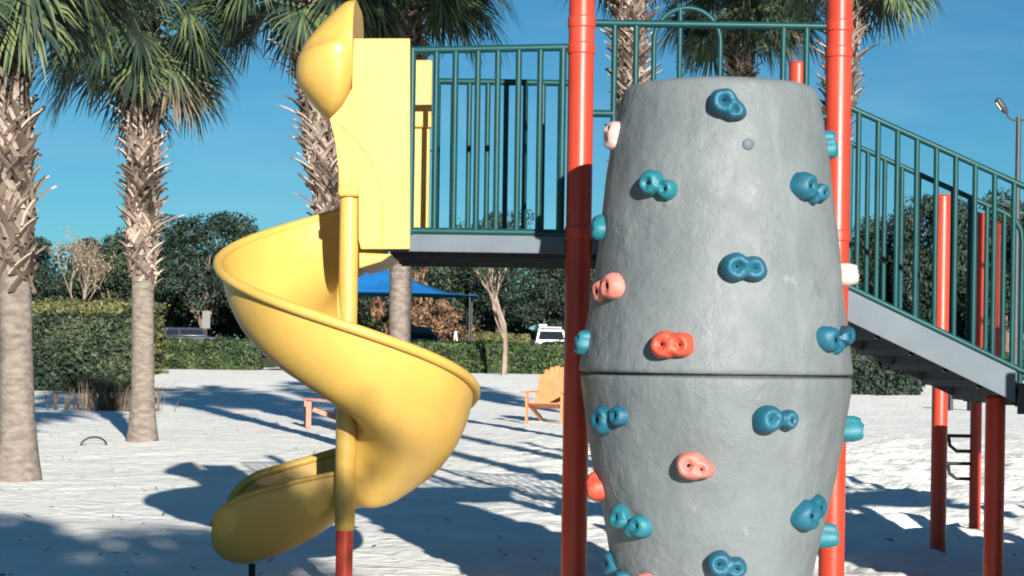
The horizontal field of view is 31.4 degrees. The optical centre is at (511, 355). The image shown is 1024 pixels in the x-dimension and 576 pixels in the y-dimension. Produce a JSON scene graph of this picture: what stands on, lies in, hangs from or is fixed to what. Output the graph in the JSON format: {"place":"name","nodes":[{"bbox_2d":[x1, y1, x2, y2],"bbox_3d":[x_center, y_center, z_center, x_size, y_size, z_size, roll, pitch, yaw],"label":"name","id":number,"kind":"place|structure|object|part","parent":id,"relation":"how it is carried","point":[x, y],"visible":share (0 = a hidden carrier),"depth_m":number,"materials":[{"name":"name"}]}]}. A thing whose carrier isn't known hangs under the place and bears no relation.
{"place":"outdoors","nodes":[
{"label":"outdoors","id":0,"kind":"place"},
{"bbox_2d":[163,327,216,340],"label":"parked car","id":1,"kind":"object","parent":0,"point":[196,333],"visible":0.08,"depth_m":105.17,"materials":[{"name":"paint"}]},
{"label":"side window","id":2,"kind":"part","parent":1,"relation":"part of","materials":[{"name":"grey glass"}]},
{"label":"side window","id":3,"kind":"part","parent":1,"relation":"part of","materials":[{"name":"grey glass"}]},
{"bbox_2d":[259,356,277,366],"bbox_3d":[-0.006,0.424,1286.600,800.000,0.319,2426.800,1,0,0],"label":"lawn","id":4,"kind":"structure","parent":0,"point":[267,361],"depth_m":79.20,"materials":[{"name":"plant"}]},
{"bbox_2d":[32,236,98,307],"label":"evergreen tree","id":5,"kind":"object","parent":4,"relation":"on","point":[44,286],"visible":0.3,"depth_m":116.58,"materials":[{"name":"green plant"}]},
{"bbox_2d":[45,224,116,302],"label":"bare tree","id":6,"kind":"object","parent":4,"relation":"on","point":[91,260],"visible":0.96,"depth_m":85.98,"materials":[{"name":"brown plant"}]},
{"bbox_2d":[61,234,116,302],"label":"evergreen tree","id":7,"kind":"object","parent":4,"relation":"on","point":[92,239],"visible":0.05,"depth_m":125.86,"materials":[{"name":"green plant"}]},
{"bbox_2d":[53,225,181,313],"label":"bare shrub","id":8,"kind":"object","parent":4,"relation":"on","point":[119,278],"visible":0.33,"depth_m":110.85,"materials":[{"name":"green plant"}]},
{"bbox_2d":[124,225,215,326],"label":"evergreen tree","id":9,"kind":"object","parent":4,"relation":"on","point":[170,318],"visible":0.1,"depth_m":123.37,"materials":[{"name":"green plant"}]},
{"bbox_2d":[154,210,257,330],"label":"evergreen tree","id":10,"kind":"object","parent":4,"relation":"on","point":[205,282],"visible":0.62,"depth_m":110.88,"materials":[{"name":"green plant"}]},
{"bbox_2d":[202,311,209,337],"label":"notice board","id":11,"kind":"object","parent":4,"relation":"on","point":[206,319],"visible":0.88,"depth_m":97.91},
{"bbox_2d":[171,221,260,339],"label":"evergreen tree","id":12,"kind":"object","parent":4,"relation":"on","point":[232,319],"visible":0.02,"depth_m":119.87,"materials":[{"name":"green plant"}]},
{"bbox_2d":[357,297,388,332],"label":"evergreen tree","id":13,"kind":"object","parent":4,"relation":"on","point":[363,307],"visible":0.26,"depth_m":124.37,"materials":[{"name":"green plant"}]},
{"bbox_2d":[369,267,437,333],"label":"rusty shrub","id":14,"kind":"object","parent":4,"relation":"on","point":[377,314],"visible":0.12,"depth_m":110.95,"materials":[{"name":"brown plant"}]},
{"bbox_2d":[358,270,476,341],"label":"shade canopy","id":15,"kind":"object","parent":4,"relation":"on","point":[374,284],"visible":0.33,"depth_m":85.29,"materials":[{"name":"blue fabric"}]},
{"bbox_2d":[384,266,455,326],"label":"evergreen tree","id":16,"kind":"object","parent":4,"relation":"on","point":[415,268],"visible":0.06,"depth_m":129.53,"materials":[{"name":"green plant"}]},
{"bbox_2d":[411,299,480,341],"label":"rusty shrub","id":17,"kind":"object","parent":4,"relation":"on","point":[435,325],"visible":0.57,"depth_m":99.95,"materials":[{"name":"brown plant"}]},
{"bbox_2d":[417,267,530,340],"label":"evergreen tree","id":18,"kind":"object","parent":4,"relation":"on","point":[453,282],"visible":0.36,"depth_m":120.07,"materials":[{"name":"green plant"}]},
{"bbox_2d":[470,330,531,343],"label":"hedge","id":19,"kind":"object","parent":4,"relation":"on","point":[496,336],"visible":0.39,"depth_m":89.00,"materials":[{"name":"green plant"}]},
{"bbox_2d":[457,207,552,331],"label":"evergreen tree","id":20,"kind":"object","parent":4,"relation":"on","point":[507,292],"visible":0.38,"depth_m":117.41,"materials":[{"name":"green plant"}]},
{"bbox_2d":[488,268,594,329],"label":"evergreen tree","id":21,"kind":"object","parent":4,"relation":"on","point":[549,300],"visible":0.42,"depth_m":122.22,"materials":[{"name":"green plant"}]},
{"bbox_2d":[526,238,594,327],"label":"evergreen tree","id":22,"kind":"object","parent":4,"relation":"on","point":[563,277],"visible":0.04,"depth_m":124.44,"materials":[{"name":"green plant"}]},
{"bbox_2d":[128,290,1023,354],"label":"undergrowth","id":23,"kind":"object","parent":4,"relation":"on","point":[216,329],"visible":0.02,"depth_m":129.68,"materials":[{"name":"green plant"}]},
{"bbox_2d":[852,215,923,309],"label":"evergreen tree","id":24,"kind":"object","parent":4,"relation":"on","point":[871,262],"visible":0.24,"depth_m":116.89,"materials":[{"name":"green plant"}]},
{"bbox_2d":[852,212,956,314],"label":"evergreen tree","id":25,"kind":"object","parent":4,"relation":"on","point":[889,236],"visible":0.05,"depth_m":120.76,"materials":[{"name":"green plant"}]},
{"bbox_2d":[887,193,990,322],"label":"evergreen tree","id":26,"kind":"object","parent":4,"relation":"on","point":[926,263],"visible":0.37,"depth_m":110.86,"materials":[{"name":"green plant"}]},
{"bbox_2d":[928,187,1023,352],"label":"evergreen tree","id":27,"kind":"object","parent":4,"relation":"on","point":[1007,206],"visible":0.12,"depth_m":111.64,"materials":[{"name":"green plant"}]},
{"bbox_2d":[956,215,1001,327],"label":"evergreen tree","id":28,"kind":"object","parent":4,"relation":"on","point":[957,316],"visible":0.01,"depth_m":120.09,"materials":[{"name":"green plant"}]},
{"bbox_2d":[387,326,443,341],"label":"parked car","id":29,"kind":"object","parent":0,"point":[421,332],"visible":0.06,"depth_m":92.21,"materials":[{"name":"paint"}]},
{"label":"side window","id":30,"kind":"part","parent":29,"relation":"part of","materials":[{"name":"black glass"}]},
{"bbox_2d":[0,405,1015,575],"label":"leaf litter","id":31,"kind":"object","parent":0,"point":[1,574],"visible":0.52,"depth_m":12.96,"materials":[{"name":"brown plant"}]},
{"bbox_2d":[0,367,1023,575],"bbox_3d":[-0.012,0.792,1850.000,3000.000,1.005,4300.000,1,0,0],"label":"sand ground","id":32,"kind":"structure","parent":0,"point":[77,528],"depth_m":15.79,"materials":[{"name":"white sand"}]},
{"bbox_2d":[0,0,172,481],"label":"palm tree","id":33,"kind":"object","parent":32,"relation":"on","point":[24,24],"visible":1,"depth_m":16.50,"materials":[{"name":"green plant"}]},
{"bbox_2d":[80,436,107,444],"bbox_3d":[-5.240,1.080,22.841,0.352,0.147,0.077,1,0,0],"label":"rubber hoop","id":34,"kind":"object","parent":32,"relation":"on","point":[85,439],"visible":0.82,"depth_m":22.85,"materials":[{"name":"grey rubber"}]},
{"bbox_2d":[32,307,157,392],"bbox_3d":[-11.260,-0.129,47.852,3.440,2.359,2.863,1,0,0],"label":"hedge","id":35,"kind":"object","parent":32,"relation":"on","point":[69,349],"visible":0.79,"depth_m":46.90,"materials":[{"name":"green plant"}]},
{"bbox_2d":[32,295,172,374],"bbox_3d":[-13.643,-0.629,59.226,4.838,2.687,2.965,1,0,0],"label":"hedge","id":36,"kind":"object","parent":32,"relation":"on","point":[110,306],"visible":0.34,"depth_m":58.18,"materials":[{"name":"green plant"}]},
{"bbox_2d":[44,378,177,411],"bbox_3d":[-7.921,0.746,36.094,2.898,0.673,1.104,1,0,0],"label":"grass tuft","id":37,"kind":"object","parent":32,"relation":"on","point":[105,397],"visible":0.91,"depth_m":36.05,"materials":[{"name":"plant"}]},
{"bbox_2d":[29,0,268,441],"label":"palm tree","id":38,"kind":"object","parent":32,"relation":"on","point":[180,76],"visible":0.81,"depth_m":23.61,"materials":[{"name":"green plant"}]},
{"bbox_2d":[162,334,265,369],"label":"hedge","id":39,"kind":"object","parent":32,"relation":"on","point":[222,353],"visible":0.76,"depth_m":65.93,"materials":[{"name":"green plant"}]},
{"bbox_2d":[170,0,414,215],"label":"palm tree","id":40,"kind":"object","parent":32,"relation":"on","point":[302,20],"visible":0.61,"depth_m":23.01,"materials":[{"name":"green plant"}]},
{"bbox_2d":[302,398,335,427],"bbox_3d":[-2.936,0.751,29.564,0.908,0.828,0.672,1,0,-10],"label":"garden chair","id":41,"kind":"object","parent":32,"relation":"on","point":[308,408],"visible":0.52,"depth_m":29.26,"materials":[{"name":"orange wood"}]},
{"bbox_2d":[209,0,479,575],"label":"spiral slide","id":42,"kind":"object","parent":32,"relation":"on","point":[403,408],"visible":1,"depth_m":8.96,"materials":[{"name":"yellow plastic"}]},
{"bbox_2d":[359,0,522,342],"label":"palm tree","id":43,"kind":"object","parent":32,"relation":"on","point":[445,16],"visible":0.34,"depth_m":23.98,"materials":[{"name":"green plant"}]},
{"bbox_2d":[456,218,514,374],"bbox_3d":[-0.877,-1.977,63.796,2.308,5.491,4.145,1,0,16],"label":"young tree","id":44,"kind":"object","parent":32,"relation":"on","point":[485,273],"visible":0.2,"depth_m":63.95,"materials":[{"name":"brown plant"}]},
{"bbox_2d":[411,338,563,373],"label":"hedge","id":45,"kind":"object","parent":32,"relation":"on","point":[482,356],"visible":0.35,"depth_m":66.94,"materials":[{"name":"green plant"}]},
{"bbox_2d":[520,366,563,423],"bbox_3d":[0.714,0.704,32.951,0.869,1.035,1.175,1,0,16],"label":"garden chair","id":46,"kind":"object","parent":32,"relation":"on","point":[550,382],"visible":0.66,"depth_m":33.14,"materials":[{"name":"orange wood"}]},
{"bbox_2d":[383,0,853,575],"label":"play tower","id":47,"kind":"structure","parent":32,"relation":"on","point":[573,254],"depth_m":8.98,"materials":[{"name":"orange paint"}]},
{"bbox_2d":[555,0,720,213],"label":"palm tree","id":48,"kind":"object","parent":32,"relation":"on","point":[627,9],"visible":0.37,"depth_m":24.07,"materials":[{"name":"brown plant"}]},
{"bbox_2d":[574,76,863,575],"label":"climbing barrel","id":49,"kind":"object","parent":32,"relation":"on","point":[714,340],"visible":1,"depth_m":7.50,"materials":[{"name":"plastic"}]},
{"bbox_2d":[647,0,825,76],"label":"palm tree","id":50,"kind":"object","parent":32,"relation":"on","point":[742,48],"visible":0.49,"depth_m":30.62,"materials":[{"name":"green plant"}]},
{"bbox_2d":[755,0,950,148],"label":"palm tree","id":51,"kind":"object","parent":32,"relation":"on","point":[881,10],"visible":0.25,"depth_m":25.87,"materials":[{"name":"green plant"}]},
{"bbox_2d":[847,347,925,395],"bbox_3d":[10.411,0.294,52.508,3.191,1.992,2.139,1,0,0],"label":"hedge","id":52,"kind":"object","parent":32,"relation":"on","point":[870,375],"visible":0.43,"depth_m":51.90,"materials":[{"name":"green plant"}]},
{"bbox_2d":[848,105,1023,575],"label":"staircase","id":53,"kind":"structure","parent":32,"relation":"on","point":[895,335],"depth_m":8.99,"materials":[{"name":"metal"}]},
{"bbox_2d":[930,194,950,553],"bbox_3d":[2.651,0.269,11.287,0.098,2.541,0.098,1,0,0],"label":"climber post","id":54,"kind":"object","parent":32,"relation":"on","point":[939,436],"visible":0.75,"depth_m":11.24,"materials":[{"name":"red metal"}]},
{"bbox_2d":[948,394,969,410],"bbox_3d":[10.764,1.165,43.758,0.620,0.510,0.360,1,0,0],"label":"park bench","id":55,"kind":"object","parent":32,"relation":"on","point":[950,403],"visible":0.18,"depth_m":43.65,"materials":[{"name":"grey metal"}]},
{"bbox_2d":[947,213,984,528],"bbox_3d":[3.261,0.256,13.174,0.278,2.586,0.082,1,0,0],"label":"climber post","id":56,"kind":"object","parent":32,"relation":"on","point":[974,463],"visible":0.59,"depth_m":13.14,"materials":[{"name":"red metal"}]},
{"bbox_2d":[995,222,1001,356],"bbox_3d":[3.912,0.240,14.689,0.072,2.636,0.072,1,0,0],"label":"climber post","id":57,"kind":"object","parent":32,"relation":"on","point":[998,291],"visible":0.36,"depth_m":14.65,"materials":[{"name":"red metal"}]},
{"bbox_2d":[995,98,1023,380],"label":"street lamp","id":58,"kind":"object","parent":32,"relation":"on","point":[1000,104],"visible":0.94,"depth_m":61.91,"materials":[{"name":"grey metal"}]},
{"bbox_2d":[1005,351,1023,380],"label":"hedge","id":59,"kind":"object","parent":32,"relation":"on","point":[1006,355],"visible":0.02,"depth_m":68.00,"materials":[{"name":"green plant"}]},
{"bbox_2d":[29,0,1023,347],"label":"sky","id":60,"kind":"structure","parent":0,"point":[942,86],"materials":[{"name":"blue"}]},
{"bbox_2d":[530,324,563,343],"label":"parked suv","id":61,"kind":"object","parent":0,"point":[539,335],"visible":0.3,"depth_m":101.94,"materials":[{"name":"white paint"}]},
{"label":"rear window","id":62,"kind":"part","parent":61,"relation":"part of","materials":[{"name":"grey glass"}]}
]}

